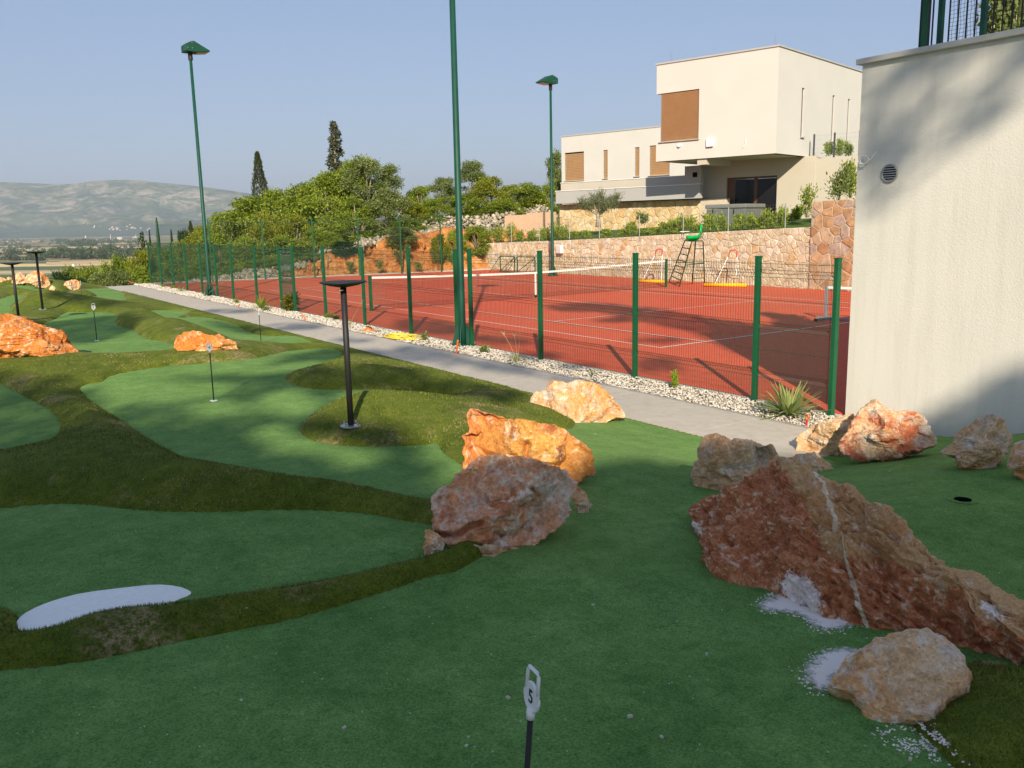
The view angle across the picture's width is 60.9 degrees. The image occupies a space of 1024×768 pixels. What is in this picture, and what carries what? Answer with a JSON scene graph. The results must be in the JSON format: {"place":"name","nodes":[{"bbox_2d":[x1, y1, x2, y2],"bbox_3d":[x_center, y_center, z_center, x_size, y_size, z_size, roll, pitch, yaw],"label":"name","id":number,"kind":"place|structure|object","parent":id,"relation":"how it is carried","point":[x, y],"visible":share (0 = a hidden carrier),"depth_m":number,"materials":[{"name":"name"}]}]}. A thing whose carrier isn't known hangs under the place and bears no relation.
{"place":"outdoors","nodes":[
{"label":"outdoors","id":0,"kind":"place"},
{"bbox_2d":[0,180,559,238],"bbox_3d":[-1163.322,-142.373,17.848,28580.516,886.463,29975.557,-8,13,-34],"label":"mountain","id":1,"kind":"structure","parent":0,"point":[32,210],"depth_m":9860.05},
{"bbox_2d":[0,214,635,274],"bbox_3d":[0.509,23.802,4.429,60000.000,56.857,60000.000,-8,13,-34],"label":"ground","id":2,"kind":"structure","parent":0,"point":[46,245],"depth_m":3520.03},
{"bbox_2d":[0,238,156,260],"bbox_3d":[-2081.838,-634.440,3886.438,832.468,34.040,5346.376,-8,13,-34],"label":"valley trees","id":3,"kind":"object","parent":2,"relation":"on","point":[79,251],"visible":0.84,"depth_m":1735.75,"materials":[{"name":"plant"}]},
{"bbox_2d":[104,253,132,283],"bbox_3d":[-27.346,-6.134,61.497,2.830,6.239,2.932,-8,13,-34],"label":"bush","id":4,"kind":"object","parent":2,"relation":"on","point":[119,261],"visible":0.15,"depth_m":60.70,"materials":[{"name":"green plant"}]},
{"bbox_2d":[123,249,150,282],"bbox_3d":[-25.644,-6.596,60.319,2.715,5.658,2.770,-8,13,-34],"label":"bush","id":5,"kind":"object","parent":2,"relation":"on","point":[141,258],"visible":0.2,"depth_m":59.79,"materials":[{"name":"green plant"}]},
{"bbox_2d":[182,224,222,277],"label":"broadleaf tree","id":6,"kind":"object","parent":2,"relation":"on","point":[198,233],"visible":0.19,"depth_m":59.18,"materials":[{"name":"green plant"}]},
{"bbox_2d":[206,210,247,266],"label":"broadleaf tree","id":7,"kind":"object","parent":2,"relation":"on","point":[217,220],"visible":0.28,"depth_m":61.15,"materials":[{"name":"green plant"}]},
{"bbox_2d":[223,194,272,241],"bbox_3d":[-18.315,-11.002,61.935,4.544,4.983,4.476,-8,13,-34],"label":"broadleaf tree","id":8,"kind":"object","parent":2,"relation":"on","point":[242,210],"visible":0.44,"depth_m":60.57,"materials":[{"name":"green plant"}]},
{"bbox_2d":[250,151,268,213],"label":"cypress tree","id":9,"kind":"object","parent":2,"relation":"on","point":[257,174],"visible":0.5,"depth_m":70.53,"materials":[{"name":"green plant"}]},
{"bbox_2d":[323,120,344,219],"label":"conifer tree","id":10,"kind":"object","parent":2,"relation":"on","point":[335,149],"visible":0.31,"depth_m":62.44,"materials":[{"name":"green plant"}]},
{"bbox_2d":[451,159,487,199],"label":"broadleaf tree","id":11,"kind":"object","parent":2,"relation":"on","point":[469,172],"visible":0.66,"depth_m":64.26,"materials":[{"name":"green plant"}]},
{"bbox_2d":[508,181,548,209],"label":"broadleaf tree","id":12,"kind":"object","parent":2,"relation":"on","point":[525,190],"visible":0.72,"depth_m":62.51,"materials":[{"name":"green plant"}]},
{"bbox_2d":[543,148,561,205],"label":"broadleaf tree","id":13,"kind":"object","parent":2,"relation":"on","point":[557,174],"visible":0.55,"depth_m":72.21,"materials":[{"name":"green plant"}]},
{"bbox_2d":[481,227,810,288],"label":"retaining wall","id":14,"kind":"structure","parent":2,"relation":"on","point":[785,245],"depth_m":37.18,"materials":[{"name":"stone"}]},
{"bbox_2d":[488,203,785,242],"bbox_3d":[4.500,-7.452,42.042,0.042,1.879,21.530,-8,12,-32],"label":"garden fence","id":15,"kind":"object","parent":14,"relation":"on","point":[641,226],"visible":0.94,"depth_m":39.96,"materials":[{"name":"metal"}]},
{"bbox_2d":[560,126,742,182],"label":"white house","id":16,"kind":"structure","parent":2,"relation":"on","point":[617,154],"depth_m":62.44,"materials":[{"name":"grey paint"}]},
{"bbox_2d":[563,152,584,181],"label":"window","id":17,"kind":"structure","parent":16,"relation":"in","point":[574,161],"depth_m":65.10,"materials":[{"name":"wood"}]},
{"bbox_2d":[650,145,669,175],"bbox_3d":[10.174,-15.411,60.083,1.754,2.058,0.240,8,14,42],"label":"window","id":18,"kind":"structure","parent":16,"relation":"in","point":[656,168],"depth_m":60.34,"materials":[{"name":"wood"}]},
{"bbox_2d":[655,34,861,218],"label":"white house","id":19,"kind":"structure","parent":2,"relation":"on","point":[749,117],"depth_m":41.22,"materials":[{"name":"grey paint"}]},
{"bbox_2d":[658,89,698,142],"bbox_3d":[8.049,-12.849,41.869,2.224,2.308,0.240,8,14,41],"label":"window","id":20,"kind":"structure","parent":19,"relation":"in","point":[679,110],"depth_m":41.90,"materials":[{"name":"wood"}]},
{"bbox_2d":[727,175,776,218],"bbox_3d":[12.005,-9.189,43.585,2.696,2.287,0.060,8,14,41],"label":"sliding door","id":21,"kind":"structure","parent":19,"relation":"in","point":[749,190],"depth_m":43.41,"materials":[{"name":"black glass"}]},
{"bbox_2d":[845,27,1023,436],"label":"building","id":22,"kind":"structure","parent":2,"relation":"on","point":[936,334],"depth_m":10.32,"materials":[{"name":"white paint"}]},
{"bbox_2d":[918,0,1023,46],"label":"roof railing","id":23,"kind":"object","parent":22,"relation":"on","point":[925,21],"visible":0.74,"depth_m":10.20,"materials":[{"name":"green metal"}]},
{"bbox_2d":[971,0,1023,33],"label":"broadleaf tree","id":24,"kind":"object","parent":2,"relation":"on","point":[1007,16],"visible":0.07,"depth_m":12.29,"materials":[{"name":"green plant"}]},
{"bbox_2d":[206,220,530,279],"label":"rocky bank","id":25,"kind":"structure","parent":0,"point":[396,266],"depth_m":49.14,"materials":[{"name":"stone"}]},
{"bbox_2d":[99,269,137,286],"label":"bush","id":26,"kind":"object","parent":25,"relation":"on","point":[118,278],"visible":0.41,"depth_m":51.85,"materials":[{"name":"green plant"}]},
{"bbox_2d":[125,265,160,285],"bbox_3d":[-22.690,-5.749,53.283,3.138,3.048,2.774,-8,13,-34],"label":"bush","id":27,"kind":"object","parent":25,"relation":"on","point":[139,273],"visible":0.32,"depth_m":52.76,"materials":[{"name":"green plant"}]},
{"bbox_2d":[191,232,238,270],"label":"broadleaf tree","id":28,"kind":"object","parent":25,"relation":"on","point":[222,240],"visible":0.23,"depth_m":55.47,"materials":[{"name":"green plant"}]},
{"bbox_2d":[217,234,267,273],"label":"broadleaf tree","id":29,"kind":"object","parent":25,"relation":"on","point":[249,243],"visible":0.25,"depth_m":51.30,"materials":[{"name":"green plant"}]},
{"bbox_2d":[237,210,284,255],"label":"broadleaf tree","id":30,"kind":"object","parent":25,"relation":"on","point":[256,231],"visible":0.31,"depth_m":55.05,"materials":[{"name":"green plant"}]},
{"bbox_2d":[248,186,302,250],"bbox_3d":[-15.767,-10.945,59.644,4.674,5.128,4.754,-8,13,-34],"label":"broadleaf tree","id":31,"kind":"object","parent":25,"relation":"on","point":[271,197],"visible":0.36,"depth_m":58.61,"materials":[{"name":"green plant"}]},
{"bbox_2d":[255,234,301,266],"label":"broadleaf tree","id":32,"kind":"object","parent":25,"relation":"on","point":[286,241],"visible":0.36,"depth_m":51.35,"materials":[{"name":"green plant"}]},
{"bbox_2d":[272,213,318,259],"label":"broadleaf tree","id":33,"kind":"object","parent":25,"relation":"on","point":[289,227],"visible":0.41,"depth_m":54.19,"materials":[{"name":"green plant"}]},
{"bbox_2d":[272,180,330,243],"bbox_3d":[-13.969,-11.427,59.732,4.248,5.090,4.205,-1,10,0],"label":"broadleaf tree","id":34,"kind":"object","parent":25,"relation":"on","point":[294,191],"visible":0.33,"depth_m":58.46,"materials":[{"name":"green plant"}]},
{"bbox_2d":[293,227,341,256],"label":"broadleaf tree","id":35,"kind":"object","parent":25,"relation":"on","point":[323,235],"visible":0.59,"depth_m":52.38,"materials":[{"name":"green plant"}]},
{"bbox_2d":[297,169,362,242],"bbox_3d":[-12.023,-11.443,57.384,4.514,5.335,4.299,-8,13,-34],"label":"broadleaf tree","id":36,"kind":"object","parent":25,"relation":"on","point":[327,183],"visible":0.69,"depth_m":56.50,"materials":[{"name":"green plant"}]},
{"bbox_2d":[320,194,383,242],"bbox_3d":[-9.823,-10.126,54.604,3.911,3.453,4.293,5,12,31],"label":"broadleaf tree","id":37,"kind":"object","parent":25,"relation":"on","point":[359,209],"visible":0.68,"depth_m":54.04,"materials":[{"name":"green plant"}]},
{"bbox_2d":[251,227,454,277],"bbox_3d":[-8.810,-7.753,50.935,13.157,2.511,5.190,-7,12,-28],"label":"stone rubble","id":38,"kind":"object","parent":25,"relation":"on","point":[373,240],"visible":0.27,"depth_m":49.33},
{"bbox_2d":[332,158,373,219],"bbox_3d":[-10.473,-12.225,58.231,3.362,5.527,3.631,-8,13,-34],"label":"broadleaf tree","id":39,"kind":"object","parent":25,"relation":"on","point":[344,164],"visible":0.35,"depth_m":57.27,"materials":[{"name":"green plant"}]},
{"bbox_2d":[336,153,396,230],"bbox_3d":[-9.379,-12.256,57.385,3.874,5.745,3.686,1,11,11],"label":"broadleaf tree","id":40,"kind":"object","parent":25,"relation":"on","point":[368,164],"visible":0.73,"depth_m":56.56,"materials":[{"name":"green plant"}]},
{"bbox_2d":[362,187,416,237],"bbox_3d":[-7.552,-10.666,54.465,3.408,3.212,3.650,-8,13,-34],"label":"broadleaf tree","id":41,"kind":"object","parent":25,"relation":"on","point":[384,197],"visible":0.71,"depth_m":54.01,"materials":[{"name":"green plant"}]},
{"bbox_2d":[366,162,412,212],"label":"broadleaf tree","id":42,"kind":"object","parent":25,"relation":"on","point":[388,169],"visible":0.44,"depth_m":58.72,"materials":[{"name":"green plant"}]},
{"bbox_2d":[384,226,420,248],"bbox_3d":[-6.362,-8.257,49.172,2.282,1.342,2.462,-8,13,-34],"label":"bush","id":43,"kind":"object","parent":25,"relation":"on","point":[396,232],"visible":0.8,"depth_m":48.89,"materials":[{"name":"green plant"}]},
{"bbox_2d":[395,200,433,222],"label":"broadleaf tree","id":44,"kind":"object","parent":25,"relation":"on","point":[414,210],"visible":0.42,"depth_m":56.99,"materials":[{"name":"green plant"}]},
{"bbox_2d":[404,185,435,219],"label":"broadleaf tree","id":45,"kind":"object","parent":25,"relation":"on","point":[418,194],"visible":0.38,"depth_m":60.99,"materials":[{"name":"green plant"}]},
{"bbox_2d":[421,196,455,217],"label":"broadleaf tree","id":46,"kind":"object","parent":25,"relation":"on","point":[432,206],"visible":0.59,"depth_m":58.80,"materials":[{"name":"green plant"}]},
{"bbox_2d":[430,233,448,263],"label":"bush","id":47,"kind":"object","parent":25,"relation":"on","point":[437,248],"visible":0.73,"depth_m":49.25,"materials":[{"name":"green plant"}]},
{"bbox_2d":[425,176,454,216],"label":"broadleaf tree","id":48,"kind":"object","parent":25,"relation":"on","point":[444,185],"visible":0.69,"depth_m":62.70,"materials":[{"name":"green plant"}]},
{"bbox_2d":[351,204,557,237],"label":"dry stone wall","id":49,"kind":"structure","parent":25,"relation":"on","point":[496,219],"depth_m":56.71,"materials":[{"name":"stone"}]},
{"bbox_2d":[443,228,470,263],"bbox_3d":[-3.234,-7.872,49.905,1.916,2.104,1.697,-8,13,-34],"label":"bush","id":50,"kind":"object","parent":25,"relation":"on","point":[452,234],"visible":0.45,"depth_m":49.62,"materials":[{"name":"green plant"}]},
{"bbox_2d":[438,193,485,218],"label":"broadleaf tree","id":51,"kind":"object","parent":25,"relation":"on","point":[473,202],"visible":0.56,"depth_m":58.71,"materials":[{"name":"green plant"}]},
{"bbox_2d":[463,224,492,255],"bbox_3d":[-2.003,-8.353,50.726,2.140,1.822,1.963,-8,13,-34],"label":"bush","id":52,"kind":"object","parent":25,"relation":"on","point":[477,231],"visible":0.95,"depth_m":50.53,"materials":[{"name":"green plant"}]},
{"bbox_2d":[465,175,515,215],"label":"broadleaf tree","id":53,"kind":"object","parent":25,"relation":"on","point":[484,187],"visible":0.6,"depth_m":60.50,"materials":[{"name":"green plant"}]},
{"bbox_2d":[482,198,529,215],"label":"broadleaf tree","id":54,"kind":"object","parent":25,"relation":"on","point":[497,205],"visible":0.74,"depth_m":58.62,"materials":[{"name":"green plant"}]},
{"bbox_2d":[505,212,555,236],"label":"garden wall","id":55,"kind":"structure","parent":25,"relation":"on","point":[534,220],"depth_m":52.76,"materials":[{"name":"paint"}]},
{"bbox_2d":[108,285,829,457],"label":"path","id":56,"kind":"structure","parent":0,"point":[693,419],"depth_m":15.03,"materials":[{"name":"concrete"}]},
{"bbox_2d":[135,285,809,427],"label":"path kerb","id":57,"kind":"structure","parent":56,"relation":"on","point":[537,370],"depth_m":15.30,"materials":[{"name":"concrete"}]},
{"bbox_2d":[795,414,854,455],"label":"boulder","id":58,"kind":"object","parent":56,"relation":"on","point":[825,437],"visible":0.65,"depth_m":9.78,"materials":[{"name":"stone"}]},
{"bbox_2d":[134,283,837,426],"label":"gravel","id":59,"kind":"structure","parent":0,"point":[556,369],"depth_m":15.70,"materials":[{"name":"gravel"}]},
{"bbox_2d":[181,41,214,295],"bbox_3d":[-11.938,-8.245,33.972,0.912,9.609,0.600,-8,13,-34],"label":"flood light","id":60,"kind":"object","parent":59,"relation":"on","point":[190,48],"visible":0.95,"depth_m":33.64,"materials":[{"name":"green paint"}]},
{"bbox_2d":[146,242,281,307],"bbox_3d":[-12.723,-4.693,35.705,0.094,2.085,18.254,-8,13,-34],"label":"fence","id":61,"kind":"object","parent":59,"relation":"on","point":[200,268],"visible":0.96,"depth_m":34.18,"materials":[{"name":"metal"}]},
{"bbox_2d":[278,247,293,310],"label":"gate","id":62,"kind":"structure","parent":61,"relation":"attached to","point":[288,276],"depth_m":27.95,"materials":[{"name":"metal"}]},
{"bbox_2d":[289,245,458,340],"bbox_3d":[-4.055,-2.606,23.395,0.094,2.115,9.934,-8,13,-34],"label":"fence","id":63,"kind":"object","parent":59,"relation":"on","point":[452,275],"visible":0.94,"depth_m":22.42,"materials":[{"name":"metal"}]},
{"bbox_2d":[449,0,475,346],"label":"flood light","id":64,"kind":"object","parent":59,"relation":"on","point":[461,334],"visible":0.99,"depth_m":18.62,"materials":[{"name":"green paint"}]},
{"bbox_2d":[466,249,842,415],"bbox_3d":[1.688,-1.224,15.239,0.094,2.135,9.154,-8,13,-34],"label":"fence","id":65,"kind":"object","parent":59,"relation":"on","point":[758,299],"visible":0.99,"depth_m":13.73,"materials":[{"name":"metal"}]},
{"bbox_2d":[747,380,824,419],"bbox_3d":[3.715,0.190,11.679,1.064,0.537,1.056,0,11,7],"label":"yucca","id":66,"kind":"object","parent":59,"relation":"on","point":[788,405],"visible":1,"depth_m":11.69,"materials":[{"name":"green plant"}]},
{"bbox_2d":[0,0,990,206],"label":"sky","id":67,"kind":"structure","parent":0,"point":[91,90],"materials":[{"name":"blue"}]},
{"bbox_2d":[160,269,850,414],"bbox_3d":[0.624,-3.280,32.540,17.850,0.156,38.920,-8,13,-34],"label":"court","id":68,"kind":"object","parent":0,"point":[614,338],"visible":0.53,"depth_m":22.90,"materials":[{"name":"paint"}]},
{"bbox_2d":[155,215,441,282],"bbox_3d":[-10.725,-7.164,45.853,14.680,3.165,0.094,-5,11,-22],"label":"fence","id":69,"kind":"object","parent":68,"relation":"on","point":[278,241],"visible":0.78,"depth_m":46.06,"materials":[{"name":"metal"}]},
{"bbox_2d":[156,268,840,415],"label":"court kerb","id":70,"kind":"structure","parent":68,"relation":"on","point":[624,374],"depth_m":17.35,"materials":[{"name":"concrete"}]},
{"bbox_2d":[368,259,667,310],"bbox_3d":[0.829,-3.604,30.851,12.890,1.101,0.090,-8,13,-34],"label":"tennis net","id":71,"kind":"object","parent":68,"relation":"on","point":[665,261],"visible":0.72,"depth_m":30.55,"materials":[{"name":"fabric"}]},
{"bbox_2d":[536,75,558,275],"bbox_3d":[1.745,-9.978,42.204,0.912,9.459,0.600,-8,13,-34],"label":"flood light","id":72,"kind":"object","parent":68,"relation":"on","point":[550,80],"visible":0.91,"depth_m":42.14,"materials":[{"name":"green paint"}]},
{"bbox_2d":[669,224,704,286],"bbox_3d":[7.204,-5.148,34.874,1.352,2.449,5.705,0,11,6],"label":"umpire chair","id":73,"kind":"object","parent":68,"relation":"on","point":[695,238],"visible":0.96,"depth_m":33.18,"materials":[{"name":"green paint"}]},
{"bbox_2d":[808,199,855,291],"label":"stone wall","id":74,"kind":"structure","parent":68,"relation":"on","point":[832,229],"depth_m":31.13,"materials":[{"name":"stone"}]},
{"bbox_2d":[814,286,850,321],"bbox_3d":[9.359,-1.915,21.417,3.900,0.870,1.200,9,15,43],"label":"portable net","id":75,"kind":"object","parent":68,"relation":"on","point":[826,306],"visible":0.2,"depth_m":22.49,"materials":[{"name":"grey metal"}]},
{"bbox_2d":[0,285,1023,767],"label":"putting green","id":76,"kind":"object","parent":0,"point":[624,555],"visible":0.66,"depth_m":4.74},
{"bbox_2d":[25,270,50,288],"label":"boulder","id":77,"kind":"object","parent":76,"relation":"on","point":[31,279],"visible":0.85,"depth_m":34.99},
{"bbox_2d":[17,585,190,630],"bbox_3d":[-2.377,1.279,5.089,0.914,0.025,0.506,-8,13,-34],"label":"sand patch","id":78,"kind":"object","parent":76,"relation":"on","point":[60,610],"visible":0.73,"depth_m":5.11,"materials":[{"name":"sand"}]},
{"bbox_2d":[173,330,237,350],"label":"boulder","id":79,"kind":"object","parent":76,"relation":"on","point":[193,340],"visible":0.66,"depth_m":15.77,"materials":[{"name":"stone"}]},
{"bbox_2d":[423,529,444,555],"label":"rock","id":80,"kind":"object","parent":76,"relation":"on","point":[433,542],"visible":0.91,"depth_m":5.67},
{"bbox_2d":[455,544,518,556],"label":"rock","id":81,"kind":"object","parent":76,"relation":"on","point":[490,550],"visible":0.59,"depth_m":5.70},
{"bbox_2d":[431,454,577,547],"bbox_3d":[-0.056,0.812,5.957,1.002,0.731,0.554,-2,11,-6],"label":"boulder","id":82,"kind":"object","parent":76,"relation":"on","point":[501,500],"visible":0.88,"depth_m":5.83,"materials":[{"name":"stone"}]},
{"bbox_2d":[16,454,1021,764],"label":"turf crumbs","id":83,"kind":"object","parent":76,"relation":"on","point":[506,696],"visible":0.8,"depth_m":3.84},
{"bbox_2d":[462,408,595,482],"bbox_3d":[0.131,0.555,7.329,1.101,0.734,0.557,-2,11,-3],"label":"boulder","id":84,"kind":"object","parent":76,"relation":"on","point":[545,443],"visible":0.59,"depth_m":7.19,"materials":[{"name":"stone"}]},
{"bbox_2d":[523,664,539,767],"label":"flagstick","id":85,"kind":"object","parent":76,"relation":"on","point":[531,691],"visible":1,"depth_m":2.44,"materials":[{"name":"black metal"}]},
{"bbox_2d":[530,379,625,422],"bbox_3d":[0.903,0.283,11.620,1.137,0.742,0.840,5,12,29],"label":"boulder","id":86,"kind":"object","parent":76,"relation":"on","point":[580,401],"visible":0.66,"depth_m":11.41,"materials":[{"name":"stone"}]},
{"bbox_2d":[572,487,591,512],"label":"rock","id":87,"kind":"object","parent":76,"relation":"on","point":[582,503],"visible":0.98,"depth_m":6.50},
{"bbox_2d":[691,433,777,491],"bbox_3d":[1.847,0.657,7.236,0.714,0.557,0.445,1,11,11],"label":"boulder","id":88,"kind":"object","parent":76,"relation":"on","point":[720,463],"visible":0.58,"depth_m":7.08,"materials":[{"name":"stone"}]},
{"bbox_2d":[761,594,850,628],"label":"stone dust","id":89,"kind":"object","parent":76,"relation":"on","point":[783,603],"visible":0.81,"depth_m":4.79,"materials":[{"name":"beige"}]},
{"bbox_2d":[789,452,833,471],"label":"rock","id":90,"kind":"object","parent":76,"relation":"on","point":[815,462],"visible":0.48,"depth_m":9.08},
{"bbox_2d":[804,647,855,689],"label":"stone dust","id":91,"kind":"object","parent":76,"relation":"on","point":[827,667],"visible":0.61,"depth_m":4.13,"materials":[{"name":"beige"}]},
{"bbox_2d":[688,457,1023,664],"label":"long rock","id":92,"kind":"object","parent":76,"relation":"on","point":[803,534],"visible":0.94,"depth_m":4.85,"materials":[{"name":"stone"}]},
{"bbox_2d":[838,399,936,461],"bbox_3d":[3.900,0.499,9.064,0.940,0.662,0.542,4,12,26],"label":"boulder","id":93,"kind":"object","parent":76,"relation":"on","point":[877,430],"visible":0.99,"depth_m":8.95,"materials":[{"name":"stone"}]},
{"bbox_2d":[827,628,972,724],"bbox_3d":[1.691,1.286,3.791,0.516,0.410,0.473,-8,13,-34],"label":"boulder","id":94,"kind":"object","parent":76,"relation":"on","point":[909,676],"visible":0.77,"depth_m":3.70,"materials":[{"name":"stone"}]},
{"bbox_2d":[871,720,970,765],"bbox_3d":[1.642,1.403,3.464,0.378,0.071,0.271,7,13,38],"label":"stone powder","id":95,"kind":"object","parent":76,"relation":"on","point":[943,740],"visible":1,"depth_m":3.46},
{"bbox_2d":[940,413,1012,469],"bbox_3d":[4.086,0.514,7.668,0.508,0.533,0.486,-8,13,-34],"label":"boulder","id":96,"kind":"object","parent":76,"relation":"on","point":[983,442],"visible":0.92,"depth_m":7.54,"materials":[{"name":"stone"}]},
{"bbox_2d":[1007,440,1023,480],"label":"boulder","id":97,"kind":"object","parent":76,"relation":"on","point":[1015,463],"visible":1,"depth_m":7.06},
{"bbox_2d":[0,277,1023,767],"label":"rough turf","id":98,"kind":"structure","parent":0,"point":[136,315],"depth_m":7.27,"materials":[{"name":"plant"}]},
{"bbox_2d":[0,313,78,357],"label":"boulder","id":99,"kind":"object","parent":98,"relation":"on","point":[23,336],"visible":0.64,"depth_m":15.23,"materials":[{"name":"stone"}]},
{"bbox_2d":[319,280,366,428],"bbox_3d":[-1.752,-0.309,9.257,0.490,1.556,0.490,-8,13,-34],"label":"bollard lamp","id":100,"kind":"object","parent":98,"relation":"on","point":[343,285],"visible":1,"depth_m":9.22,"materials":[{"name":"metal"}]},
{"bbox_2d":[0,346,1023,767],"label":"turf blades","id":101,"kind":"object","parent":98,"relation":"on","point":[992,664],"visible":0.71,"depth_m":7.15,"materials":[{"name":"plastic"}]},
{"bbox_2d":[502,218,811,242],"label":"lawn","id":102,"kind":"structure","parent":0,"point":[805,222],"depth_m":39.68,"materials":[{"name":"green plant"}]},
{"bbox_2d":[574,187,624,226],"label":"olive tree","id":103,"kind":"object","parent":102,"relation":"on","point":[610,202],"visible":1,"depth_m":44.62,"materials":[{"name":"green plant"}]},
{"bbox_2d":[555,165,729,231],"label":"terrace wing","id":104,"kind":"structure","parent":102,"relation":"on","point":[664,196],"depth_m":47.25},
{"bbox_2d":[705,204,764,222],"bbox_3d":[10.877,-8.213,42.533,2.170,1.096,2.130,8,14,41],"label":"railing","id":105,"kind":"object","parent":102,"relation":"on","point":[734,208],"visible":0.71,"depth_m":41.76,"materials":[{"name":"black metal"}]},
{"bbox_2d":[797,182,820,217],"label":"fig tree","id":106,"kind":"object","parent":102,"relation":"on","point":[806,201],"visible":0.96,"depth_m":34.36,"materials":[{"name":"green plant"}]},
{"bbox_2d":[823,166,856,199],"bbox_3d":[12.600,-7.726,33.408,1.454,1.437,1.119,-8,13,-34],"label":"laurel shrub","id":107,"kind":"object","parent":102,"relation":"on","point":[841,180],"visible":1,"depth_m":33.25,"materials":[{"name":"green plant"}]},
{"bbox_2d":[841,158,857,197],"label":"laurel shrub","id":108,"kind":"object","parent":102,"relation":"on","point":[852,185],"visible":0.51,"depth_m":33.80,"materials":[{"name":"green plant"}]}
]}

